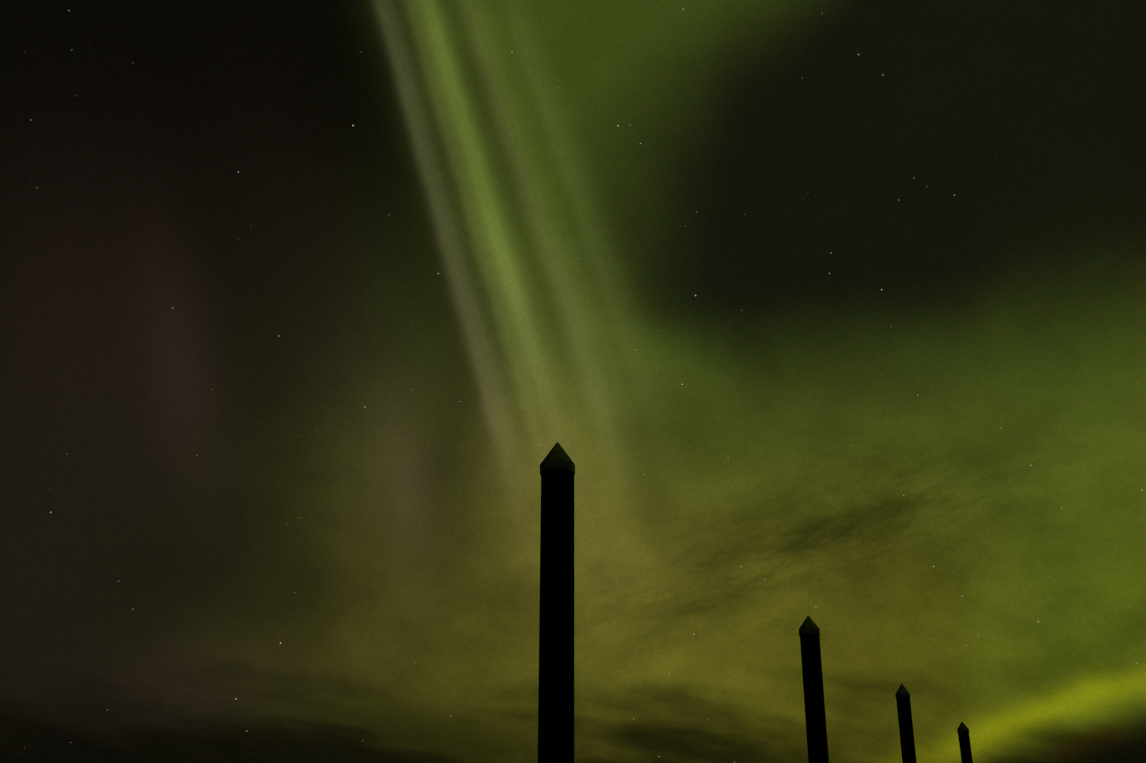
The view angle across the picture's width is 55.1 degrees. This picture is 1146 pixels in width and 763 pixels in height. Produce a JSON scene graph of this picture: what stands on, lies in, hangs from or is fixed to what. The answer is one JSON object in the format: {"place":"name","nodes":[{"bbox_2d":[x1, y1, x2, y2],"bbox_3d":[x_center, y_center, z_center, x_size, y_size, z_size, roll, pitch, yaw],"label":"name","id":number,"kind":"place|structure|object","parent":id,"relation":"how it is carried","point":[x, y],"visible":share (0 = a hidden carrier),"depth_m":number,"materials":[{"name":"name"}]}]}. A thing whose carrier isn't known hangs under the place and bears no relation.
{"place":"outdoors","nodes":[
{"label":"outdoors","id":0,"kind":"place"},
{"bbox_2d":[0,0,1145,762],"label":"sky","id":1,"kind":"structure","parent":0,"point":[832,313],"materials":[{"name":"green"}]},
{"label":"shore ground","id":2,"kind":"structure","parent":0,"visible":0},
{"bbox_2d":[1016,761,1101,762],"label":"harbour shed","id":3,"kind":"structure","parent":2,"relation":"on","point":[1066,762],"depth_m":147.80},
{"bbox_3d":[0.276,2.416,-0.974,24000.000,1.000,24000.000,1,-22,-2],"label":"water","id":4,"kind":"structure","parent":0,"visible":0},
{"bbox_2d":[538,442,574,762],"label":"post","id":5,"kind":"object","parent":4,"relation":"in","point":[556,676],"visible":1,"depth_m":10.13,"materials":[{"name":"metal"}]},
{"bbox_2d":[799,616,828,762],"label":"post","id":6,"kind":"object","parent":4,"relation":"in","point":[814,702],"visible":1,"depth_m":17.91,"materials":[{"name":"metal"}]},
{"bbox_2d":[895,683,916,762],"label":"post","id":7,"kind":"object","parent":4,"relation":"in","point":[903,697],"visible":1,"depth_m":26.03,"materials":[{"name":"metal"}]},
{"bbox_2d":[957,722,972,762],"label":"post","id":8,"kind":"object","parent":4,"relation":"in","point":[964,742],"visible":1,"depth_m":33.22,"materials":[{"name":"metal"}]}
]}

